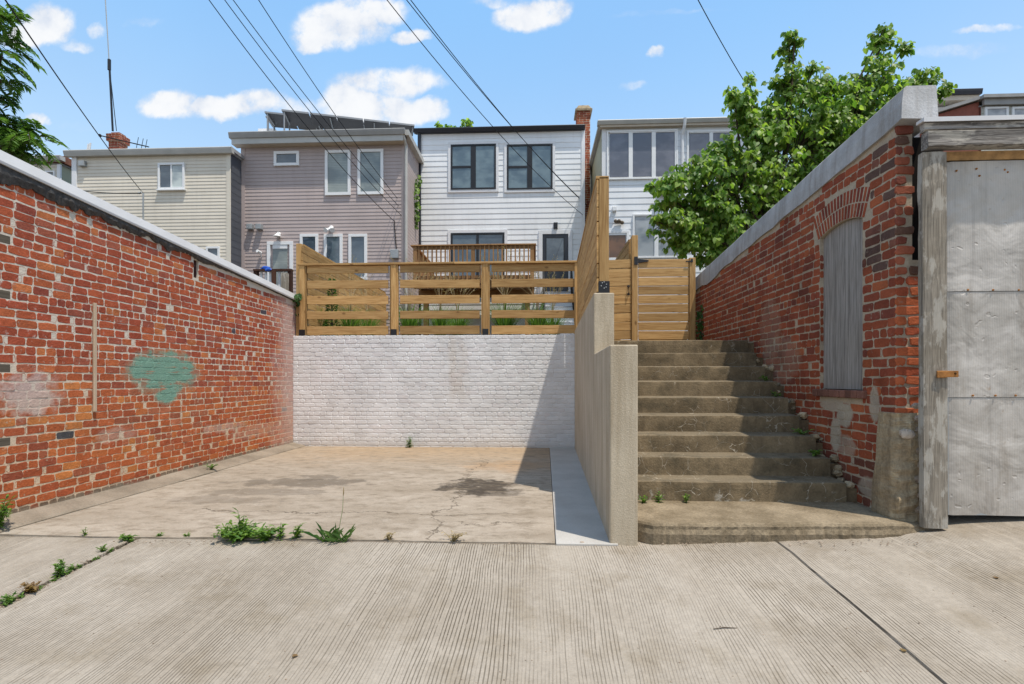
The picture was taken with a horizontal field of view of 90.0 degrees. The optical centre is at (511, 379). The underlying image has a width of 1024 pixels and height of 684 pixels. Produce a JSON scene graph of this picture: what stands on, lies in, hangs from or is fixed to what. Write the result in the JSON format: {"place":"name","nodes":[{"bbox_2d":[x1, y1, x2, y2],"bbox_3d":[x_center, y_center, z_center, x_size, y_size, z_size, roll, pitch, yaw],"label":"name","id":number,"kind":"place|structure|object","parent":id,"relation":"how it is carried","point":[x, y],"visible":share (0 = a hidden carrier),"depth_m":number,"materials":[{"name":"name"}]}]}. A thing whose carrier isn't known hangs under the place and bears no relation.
{"place":"outdoors","nodes":[
{"label":"outdoors","id":0,"kind":"place"},
{"bbox_2d":[0,443,304,534],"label":"gutter path","id":1,"kind":"structure","parent":0,"point":[34,515],"depth_m":5.51,"materials":[{"name":"concrete"}]},
{"bbox_2d":[0,494,15,527],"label":"weed","id":2,"kind":"object","parent":1,"relation":"on","point":[5,511],"visible":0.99,"depth_m":4.21,"materials":[{"name":"green plant"}]},
{"bbox_2d":[0,150,295,515],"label":"brick wall","id":3,"kind":"structure","parent":1,"relation":"on","point":[134,349],"depth_m":5.60,"materials":[{"name":"red brick"}]},
{"bbox_2d":[292,293,301,315],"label":"ivy vine","id":4,"kind":"object","parent":3,"relation":"attached to","point":[298,297],"visible":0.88,"depth_m":9.62,"materials":[{"name":"green plant"}]},
{"bbox_2d":[0,446,554,544],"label":"parking pad","id":5,"kind":"object","parent":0,"point":[491,495],"visible":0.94,"depth_m":5.29,"materials":[{"name":"concrete"}]},
{"bbox_2d":[251,522,281,540],"bbox_3d":[-1.917,1.197,4.030,0.241,0.141,0.254,0,0,3],"label":"weed","id":6,"kind":"object","parent":5,"relation":"on","point":[264,535],"visible":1,"depth_m":3.99,"materials":[{"name":"green plant"}]},
{"bbox_2d":[276,523,288,539],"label":"weed","id":7,"kind":"object","parent":5,"relation":"on","point":[280,534],"visible":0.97,"depth_m":4.03,"materials":[{"name":"green plant"}]},
{"bbox_2d":[289,523,302,538],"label":"weed","id":8,"kind":"object","parent":5,"relation":"on","point":[297,532],"visible":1,"depth_m":4.03,"materials":[{"name":"green plant"}]},
{"bbox_2d":[383,532,395,540],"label":"weed","id":9,"kind":"object","parent":5,"relation":"on","point":[388,536],"visible":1,"depth_m":3.99,"materials":[{"name":"brown plant"}]},
{"bbox_2d":[442,530,466,542],"bbox_3d":[-0.452,1.215,3.976,0.195,0.098,0.129,0,0,35],"label":"weed","id":10,"kind":"object","parent":5,"relation":"on","point":[456,537],"visible":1,"depth_m":3.96,"materials":[{"name":"brown plant"}]},
{"bbox_2d":[45,535,523,542],"bbox_3d":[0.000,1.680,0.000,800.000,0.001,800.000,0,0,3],"label":"ground","id":11,"kind":"structure","parent":0,"point":[253,538],"depth_m":5.46,"materials":[{"name":"soil"}]},
{"bbox_2d":[0,515,1023,683],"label":"alley road","id":12,"kind":"structure","parent":0,"point":[315,598],"depth_m":2.92,"materials":[{"name":"concrete"}]},
{"bbox_2d":[0,591,17,603],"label":"weed","id":13,"kind":"object","parent":12,"relation":"on","point":[6,598],"visible":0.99,"depth_m":3.06,"materials":[{"name":"green plant"}]},
{"bbox_2d":[17,581,40,592],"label":"weed","id":14,"kind":"object","parent":12,"relation":"on","point":[31,587],"visible":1,"depth_m":3.18,"materials":[{"name":"brown plant"}]},
{"bbox_2d":[50,559,67,577],"bbox_3d":[-3.017,1.257,3.413,0.100,0.118,0.107,0,0,-25],"label":"weed","id":15,"kind":"object","parent":12,"relation":"on","point":[59,570],"visible":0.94,"depth_m":3.41,"materials":[{"name":"green plant"}]},
{"bbox_2d":[66,563,74,570],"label":"weed","id":16,"kind":"object","parent":12,"relation":"on","point":[72,567],"visible":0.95,"depth_m":3.49,"materials":[{"name":"green plant"}]},
{"bbox_2d":[95,544,106,551],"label":"weed","id":17,"kind":"object","parent":12,"relation":"on","point":[102,549],"visible":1,"depth_m":3.80,"materials":[{"name":"green plant"}]},
{"bbox_2d":[119,534,137,540],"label":"weed","id":18,"kind":"object","parent":12,"relation":"on","point":[127,537],"visible":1,"depth_m":4.01,"materials":[{"name":"green plant"}]},
{"bbox_2d":[211,518,268,543],"bbox_3d":[-2.166,1.196,4.053,0.384,0.155,0.410,0,0,-39],"label":"weed","id":19,"kind":"object","parent":12,"relation":"on","point":[232,534],"visible":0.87,"depth_m":3.99,"materials":[{"name":"green plant"}]},
{"bbox_2d":[233,508,249,540],"bbox_3d":[-2.134,1.129,4.026,0.131,0.275,0.133,0,0,28],"label":"weed","id":20,"kind":"object","parent":12,"relation":"on","point":[240,523],"visible":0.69,"depth_m":4.02,"materials":[{"name":"green plant"}]},
{"bbox_2d":[301,487,355,542],"bbox_3d":[-1.430,1.043,3.943,0.450,0.425,0.176,0,0,3],"label":"grass tuft","id":21,"kind":"object","parent":12,"relation":"on","point":[333,536],"visible":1,"depth_m":3.96,"materials":[{"name":"green plant"}]},
{"bbox_2d":[614,340,928,544],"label":"concrete stairs","id":22,"kind":"structure","parent":12,"relation":"on","point":[723,445],"depth_m":4.85,"materials":[{"name":"beige concrete"}]},
{"bbox_2d":[639,495,646,502],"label":"weed","id":23,"kind":"object","parent":22,"relation":"on","point":[643,500],"visible":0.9,"depth_m":4.50,"materials":[{"name":"green plant"}]},
{"bbox_2d":[609,235,695,340],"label":"wooden gate","id":24,"kind":"structure","parent":22,"relation":"on","point":[654,298],"depth_m":8.90,"materials":[{"name":"brown wood"}]},
{"bbox_2d":[654,491,664,502],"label":"weed","id":25,"kind":"object","parent":22,"relation":"on","point":[657,497],"visible":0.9,"depth_m":4.53,"materials":[{"name":"green plant"}]},
{"bbox_2d":[791,428,814,434],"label":"weed","id":26,"kind":"object","parent":22,"relation":"on","point":[799,431],"visible":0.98,"depth_m":5.17,"materials":[{"name":"green plant"}]},
{"bbox_2d":[808,449,823,455],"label":"weed","id":27,"kind":"object","parent":22,"relation":"on","point":[816,452],"visible":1,"depth_m":4.89,"materials":[{"name":"green plant"}]},
{"bbox_2d":[696,85,1023,528],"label":"brick shed","id":28,"kind":"structure","parent":12,"relation":"on","point":[862,287],"depth_m":4.05,"materials":[{"name":"red brick"}]},
{"bbox_2d":[695,304,703,339],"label":"ivy vine","id":29,"kind":"object","parent":28,"relation":"attached to","point":[698,317],"visible":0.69,"depth_m":8.75,"materials":[{"name":"green plant"}]},
{"bbox_2d":[824,218,861,389],"bbox_3d":[3.130,-0.697,4.809,0.030,1.563,0.671,0,0,3],"label":"boarded window","id":30,"kind":"structure","parent":28,"relation":"in","point":[843,245],"depth_m":4.81,"materials":[{"name":"grey wood"}]},
{"bbox_2d":[947,160,1023,515],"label":"metal door","id":31,"kind":"structure","parent":28,"relation":"in","point":[985,199],"depth_m":3.93,"materials":[{"name":"metal"}]},
{"bbox_2d":[0,539,1023,682],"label":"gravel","id":32,"kind":"structure","parent":0,"point":[72,571],"depth_m":3.46,"materials":[{"name":"grey gravel"}]},
{"bbox_2d":[0,0,1023,189],"label":"sky","id":33,"kind":"structure","parent":0,"point":[180,76],"materials":[{"name":"blue"}]},
{"bbox_2d":[550,447,617,545],"bbox_3d":[0.779,1.369,6.646,0.530,0.262,5.560,0,0,4],"label":"walkway strip","id":34,"kind":"object","parent":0,"point":[577,518],"visible":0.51,"depth_m":5.06,"materials":[{"name":"concrete"}]},
{"bbox_2d":[575,293,637,545],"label":"stepped wall","id":35,"kind":"structure","parent":34,"relation":"on","point":[606,408],"depth_m":4.12,"materials":[{"name":"beige paint"}]},
{"bbox_2d":[577,176,609,324],"bbox_3d":[1.099,-1.528,7.343,0.143,1.244,3.944,0,0,4],"label":"board fence","id":36,"kind":"object","parent":35,"relation":"on","point":[593,267],"visible":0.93,"depth_m":5.53,"materials":[{"name":"brown wood"}]},
{"bbox_2d":[698,0,743,80],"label":"utility wire","id":37,"kind":"object","parent":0,"point":[719,38],"visible":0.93,"depth_m":10.75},
{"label":"yard ground","id":38,"kind":"structure","parent":0,"visible":0},
{"bbox_2d":[22,155,71,184],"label":"cream house","id":39,"kind":"structure","parent":38,"relation":"on","point":[62,170],"depth_m":16.72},
{"bbox_2d":[45,171,55,176],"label":"window","id":40,"kind":"structure","parent":39,"relation":"in","point":[53,173],"depth_m":16.69,"materials":[{"name":"white plastic"}]},
{"bbox_2d":[138,192,143,219],"bbox_3d":[-10.668,-3.082,14.719,0.178,4.684,0.049,0,0,3],"label":"service mast","id":41,"kind":"object","parent":38,"relation":"on","point":[142,205],"visible":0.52,"depth_m":14.70,"materials":[{"name":"grey metal"}]},
{"bbox_2d":[5,0,142,192],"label":"utility wire","id":42,"kind":"object","parent":41,"relation":"attached to","point":[63,84],"visible":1,"depth_m":7.54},
{"bbox_2d":[86,191,141,193],"bbox_3d":[-11.085,-5.084,13.745,1.861,0.200,0.022,0,0,-29],"label":"utility wire","id":43,"kind":"object","parent":41,"relation":"attached to","point":[115,193],"visible":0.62,"depth_m":13.92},
{"bbox_2d":[63,146,243,266],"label":"cream house","id":44,"kind":"structure","parent":38,"relation":"on","point":[192,195],"depth_m":15.07,"materials":[{"name":"beige plastic"}]},
{"bbox_2d":[106,132,129,148],"bbox_3d":[-13.440,-7.629,17.475,0.486,1.533,0.462,0,0,3],"label":"roof chimney","id":45,"kind":"object","parent":44,"relation":"on","point":[115,144],"visible":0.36,"depth_m":17.30,"materials":[{"name":"brick"}]},
{"bbox_2d":[105,0,116,130],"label":"antenna mast","id":46,"kind":"object","parent":45,"relation":"attached to","point":[110,86],"visible":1,"depth_m":16.89,"materials":[{"name":"black metal"}]},
{"bbox_2d":[99,134,148,147],"bbox_3d":[-12.419,-7.633,16.379,1.376,0.376,0.093,0,0,-16],"label":"fallen antenna","id":47,"kind":"object","parent":44,"relation":"on","point":[126,141],"visible":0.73,"depth_m":16.43,"materials":[{"name":"grey metal"}]},
{"bbox_2d":[156,162,185,190],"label":"window","id":48,"kind":"structure","parent":44,"relation":"in","point":[171,176],"depth_m":15.05,"materials":[{"name":"white plastic"}]},
{"bbox_2d":[206,246,219,256],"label":"window","id":49,"kind":"structure","parent":44,"relation":"in","point":[215,250],"depth_m":14.98,"materials":[{"name":"white plastic"}]},
{"bbox_2d":[281,273,288,290],"bbox_3d":[-5.814,-1.738,13.114,0.131,1.996,0.150,0,0,3],"label":"grey post","id":50,"kind":"object","parent":38,"relation":"on","point":[284,280],"visible":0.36,"depth_m":13.04,"materials":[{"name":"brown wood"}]},
{"bbox_2d":[253,269,317,319],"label":"dark deck","id":51,"kind":"structure","parent":38,"relation":"on","point":[272,275],"depth_m":13.35,"materials":[{"name":"brown wood"}]},
{"bbox_2d":[260,266,271,271],"bbox_3d":[-6.415,-2.894,13.373,0.377,0.164,0.154,0,0,26],"label":"blue tarp","id":52,"kind":"object","parent":51,"relation":"on","point":[267,268],"visible":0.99,"depth_m":13.30,"materials":[{"name":"plastic"}]},
{"bbox_2d":[294,262,338,335],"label":"ornamental grass","id":53,"kind":"object","parent":38,"relation":"on","point":[324,321],"depth_m":10.64,"materials":[{"name":"green plant"}]},
{"bbox_2d":[228,128,423,335],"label":"taupe house","id":54,"kind":"structure","parent":38,"relation":"on","point":[300,187],"depth_m":15.45,"materials":[{"name":"beige plastic"}]},
{"bbox_2d":[267,241,292,284],"bbox_3d":[-7.028,-3.235,15.518,0.800,1.921,0.060,0,0,3],"label":"door","id":55,"kind":"structure","parent":54,"relation":"in","point":[280,248],"depth_m":15.51,"materials":[{"name":"white plastic"}]},
{"bbox_2d":[274,151,299,165],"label":"window","id":56,"kind":"structure","parent":54,"relation":"in","point":[281,158],"depth_m":15.50,"materials":[{"name":"white plastic"}]},
{"bbox_2d":[209,0,394,221],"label":"utility wire","id":57,"kind":"object","parent":54,"relation":"attached to","point":[290,106],"visible":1,"depth_m":11.54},
{"bbox_2d":[300,234,318,258],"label":"window","id":58,"kind":"structure","parent":54,"relation":"in","point":[310,240],"depth_m":15.47,"materials":[{"name":"white plastic"}]},
{"bbox_2d":[225,0,401,215],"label":"utility wire","id":59,"kind":"object","parent":54,"relation":"attached to","point":[304,104],"visible":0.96,"depth_m":11.63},
{"bbox_2d":[233,0,397,204],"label":"utility wire","id":60,"kind":"object","parent":54,"relation":"attached to","point":[306,96],"visible":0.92,"depth_m":11.66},
{"bbox_2d":[258,0,396,197],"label":"utility wire","id":61,"kind":"object","parent":54,"relation":"attached to","point":[321,94],"visible":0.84,"depth_m":11.68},
{"bbox_2d":[324,234,342,262],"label":"window","id":62,"kind":"structure","parent":54,"relation":"in","point":[333,243],"depth_m":15.43,"materials":[{"name":"glass"}]},
{"bbox_2d":[325,150,350,195],"bbox_3d":[-5.250,-6.245,15.434,0.784,1.359,0.060,0,0,3],"label":"window","id":63,"kind":"structure","parent":54,"relation":"in","point":[337,182],"depth_m":15.43,"materials":[{"name":"glass"}]},
{"bbox_2d":[265,109,414,135],"bbox_3d":[-6.170,-8.485,18.189,5.112,2.361,3.762,0,0,-14],"label":"solar array","id":64,"kind":"object","parent":54,"relation":"on","point":[289,119],"visible":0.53,"depth_m":16.97,"materials":[{"name":"glass"}]},
{"bbox_2d":[348,234,366,279],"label":"window","id":65,"kind":"structure","parent":54,"relation":"in","point":[357,243],"depth_m":15.40,"materials":[{"name":"white plastic"}]},
{"bbox_2d":[357,149,383,194],"bbox_3d":[-4.251,-6.253,15.387,0.786,1.363,0.060,0,0,3],"label":"window","id":66,"kind":"structure","parent":54,"relation":"in","point":[375,157],"depth_m":15.38,"materials":[{"name":"glass"}]},
{"bbox_2d":[414,174,422,229],"bbox_3d":[-3.060,-5.770,16.549,0.287,1.862,0.374,0,0,10],"label":"ivy vine","id":67,"kind":"object","parent":54,"relation":"attached to","point":[416,203],"visible":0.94,"depth_m":16.48,"materials":[{"name":"green plant"}]},
{"bbox_2d":[322,278,339,335],"bbox_3d":[-3.650,-1.404,10.382,0.417,1.328,0.406,0,0,3],"label":"evergreen shrub","id":68,"kind":"object","parent":38,"relation":"on","point":[332,293],"visible":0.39,"depth_m":10.37,"materials":[{"name":"green plant"}]},
{"bbox_2d":[296,244,385,335],"bbox_3d":[-3.928,-1.675,12.524,0.132,1.871,5.550,0,0,3],"label":"board fence","id":69,"kind":"object","parent":38,"relation":"on","point":[305,254],"visible":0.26,"depth_m":10.72,"materials":[{"name":"brown wood"}]},
{"bbox_2d":[325,258,374,335],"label":"ornamental grass","id":70,"kind":"object","parent":38,"relation":"on","point":[351,322],"depth_m":10.46,"materials":[{"name":"green plant"}]},
{"bbox_2d":[351,274,389,335],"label":"ornamental grass","id":71,"kind":"object","parent":38,"relation":"on","point":[368,322],"depth_m":11.01,"materials":[{"name":"green plant"}]},
{"bbox_2d":[376,254,439,334],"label":"ornamental grass","id":72,"kind":"object","parent":38,"relation":"on","point":[408,322],"depth_m":10.47,"materials":[{"name":"green plant"}]},
{"bbox_2d":[293,334,574,448],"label":"retaining wall","id":73,"kind":"structure","parent":38,"relation":"on","point":[442,391],"depth_m":9.52,"materials":[{"name":"white brick"}]},
{"bbox_2d":[297,260,576,335],"bbox_3d":[-1.398,-1.516,9.591,5.312,1.362,0.135,0,0,3],"label":"slat fence","id":74,"kind":"object","parent":73,"relation":"on","point":[305,285],"visible":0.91,"depth_m":9.57,"materials":[{"name":"brown wood"}]},
{"bbox_2d":[419,259,463,334],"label":"ornamental grass","id":75,"kind":"object","parent":38,"relation":"on","point":[438,322],"depth_m":10.13,"materials":[{"name":"green plant"}]},
{"bbox_2d":[434,117,473,127],"bbox_3d":[-2.654,-7.503,28.010,3.181,13.606,0.792,0,0,3],"label":"tree","id":76,"kind":"object","parent":38,"relation":"on","point":[468,122],"visible":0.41,"depth_m":27.87,"materials":[{"name":"green plant"}]},
{"bbox_2d":[438,272,479,334],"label":"ornamental grass","id":77,"kind":"object","parent":38,"relation":"on","point":[461,322],"depth_m":10.54,"materials":[{"name":"green plant"}]},
{"bbox_2d":[410,243,535,334],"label":"wooden deck","id":78,"kind":"structure","parent":38,"relation":"on","point":[419,255],"depth_m":14.04,"materials":[{"name":"brown wood"}]},
{"bbox_2d":[413,124,584,334],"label":"white house","id":79,"kind":"structure","parent":38,"relation":"on","point":[485,185],"depth_m":17.00,"materials":[{"name":"white plastic"}]},
{"bbox_2d":[451,143,495,189],"bbox_3d":[-1.287,-7.094,17.050,1.508,1.506,0.060,0,0,3],"label":"window","id":80,"kind":"structure","parent":79,"relation":"in","point":[473,166],"depth_m":17.04,"materials":[{"name":"glass"}]},
{"bbox_2d":[451,232,503,275],"bbox_3d":[-1.146,-3.879,17.043,1.792,2.037,0.060,0,0,3],"label":"sliding door","id":81,"kind":"structure","parent":79,"relation":"in","point":[491,237],"depth_m":17.03,"materials":[{"name":"grey glass"}]},
{"bbox_2d":[387,0,582,214],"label":"utility wire","id":82,"kind":"object","parent":79,"relation":"attached to","point":[472,103],"visible":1,"depth_m":11.87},
{"bbox_2d":[406,0,585,203],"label":"utility wire","id":83,"kind":"object","parent":79,"relation":"attached to","point":[469,77],"visible":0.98,"depth_m":11.35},
{"bbox_2d":[507,144,552,189],"bbox_3d":[0.586,-7.058,16.961,1.509,1.498,0.060,0,0,3],"label":"window","id":84,"kind":"structure","parent":79,"relation":"in","point":[520,176],"depth_m":16.95,"materials":[{"name":"glass"}]},
{"bbox_2d":[543,234,567,291],"bbox_3d":[1.434,-3.833,16.928,0.850,1.979,0.046,0,0,3],"label":"door","id":85,"kind":"structure","parent":79,"relation":"in","point":[556,244],"depth_m":16.91,"materials":[{"name":"grey glass"}]},
{"bbox_2d":[480,248,534,334],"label":"ornamental grass","id":86,"kind":"object","parent":38,"relation":"on","point":[504,322],"depth_m":10.20,"materials":[{"name":"green plant"}]},
{"bbox_2d":[507,254,570,334],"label":"ornamental grass","id":87,"kind":"object","parent":38,"relation":"on","point":[535,321],"depth_m":10.25,"materials":[{"name":"green plant"}]},
{"bbox_2d":[534,272,571,334],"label":"ornamental grass","id":88,"kind":"object","parent":38,"relation":"on","point":[552,319],"depth_m":10.76,"materials":[{"name":"green plant"}]},
{"bbox_2d":[543,271,573,334],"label":"steps","id":89,"kind":"structure","parent":38,"relation":"on","point":[564,306],"depth_m":15.82,"materials":[{"name":"grey concrete"}]},
{"bbox_2d":[574,105,591,221],"bbox_3d":[2.467,-5.126,17.804,0.579,8.772,0.720,0,0,3],"label":"brick chimney","id":90,"kind":"object","parent":38,"relation":"on","point":[582,114],"visible":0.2,"depth_m":17.50,"materials":[{"name":"red brick"}]},
{"bbox_2d":[411,0,585,204],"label":"utility wire","id":91,"kind":"object","parent":90,"relation":"attached to","point":[481,90],"visible":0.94,"depth_m":11.75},
{"bbox_2d":[610,239,630,322],"bbox_3d":[2.249,-1.627,11.532,0.132,1.775,4.950,0,0,3],"label":"board fence","id":92,"kind":"object","parent":38,"relation":"on","point":[625,253],"visible":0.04,"depth_m":9.50,"materials":[{"name":"brown wood"}]},
{"bbox_2d":[589,117,784,339],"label":"pale house","id":93,"kind":"structure","parent":38,"relation":"on","point":[630,158],"depth_m":14.80,"materials":[{"name":"white plastic"}]},
{"bbox_2d":[609,230,628,259],"bbox_3d":[3.056,-3.545,14.843,0.677,1.576,0.060,0,0,3],"label":"storm door","id":94,"kind":"structure","parent":93,"relation":"in","point":[617,238],"depth_m":14.84,"materials":[{"name":"glass"}]},
{"bbox_2d":[607,129,677,179],"bbox_3d":[3.763,-6.516,14.809,2.036,1.419,0.060,0,0,3],"label":"window","id":95,"kind":"structure","parent":93,"relation":"in","point":[634,154],"depth_m":14.80,"materials":[{"name":"grey glass"}]},
{"bbox_2d":[633,213,678,257],"bbox_3d":[4.172,-4.162,14.790,1.358,1.277,0.060,0,0,3],"label":"window","id":96,"kind":"structure","parent":93,"relation":"in","point":[647,248],"depth_m":14.80,"materials":[{"name":"glass"}]},
{"bbox_2d":[687,130,735,170],"bbox_3d":[5.722,-6.532,14.717,1.373,1.282,0.060,0,0,3],"label":"window","id":97,"kind":"structure","parent":93,"relation":"in","point":[697,140],"depth_m":14.72,"materials":[{"name":"grey glass"}]},
{"bbox_2d":[643,22,957,270],"bbox_3d":[5.748,-3.924,10.268,6.708,6.663,2.173,0,0,-13],"label":"redbud tree","id":98,"kind":"object","parent":38,"relation":"on","point":[716,221],"visible":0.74,"depth_m":9.82,"materials":[{"name":"green plant"}]},
{"bbox_2d":[915,88,982,136],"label":"roof","id":99,"kind":"structure","parent":38,"relation":"on","point":[959,95],"depth_m":19.79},
{"bbox_2d":[920,93,1023,151],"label":"grey house","id":100,"kind":"structure","parent":38,"relation":"on","point":[999,104],"depth_m":19.13,"materials":[{"name":"white plastic"}]},
{"bbox_2d":[984,106,1008,115],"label":"window","id":101,"kind":"structure","parent":100,"relation":"in","point":[995,110],"depth_m":19.13,"materials":[{"name":"grey glass"}]},
{"bbox_2d":[1011,106,1023,114],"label":"window","id":102,"kind":"structure","parent":100,"relation":"in","point":[1014,110],"depth_m":19.09,"materials":[{"name":"white plastic"}]},
{"label":"side lot ground","id":103,"kind":"structure","parent":0,"visible":0},
{"bbox_2d":[0,4,70,169],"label":"ash tree","id":104,"kind":"object","parent":103,"relation":"on","point":[14,141],"visible":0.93,"depth_m":8.98,"materials":[{"name":"green plant"}]}
]}

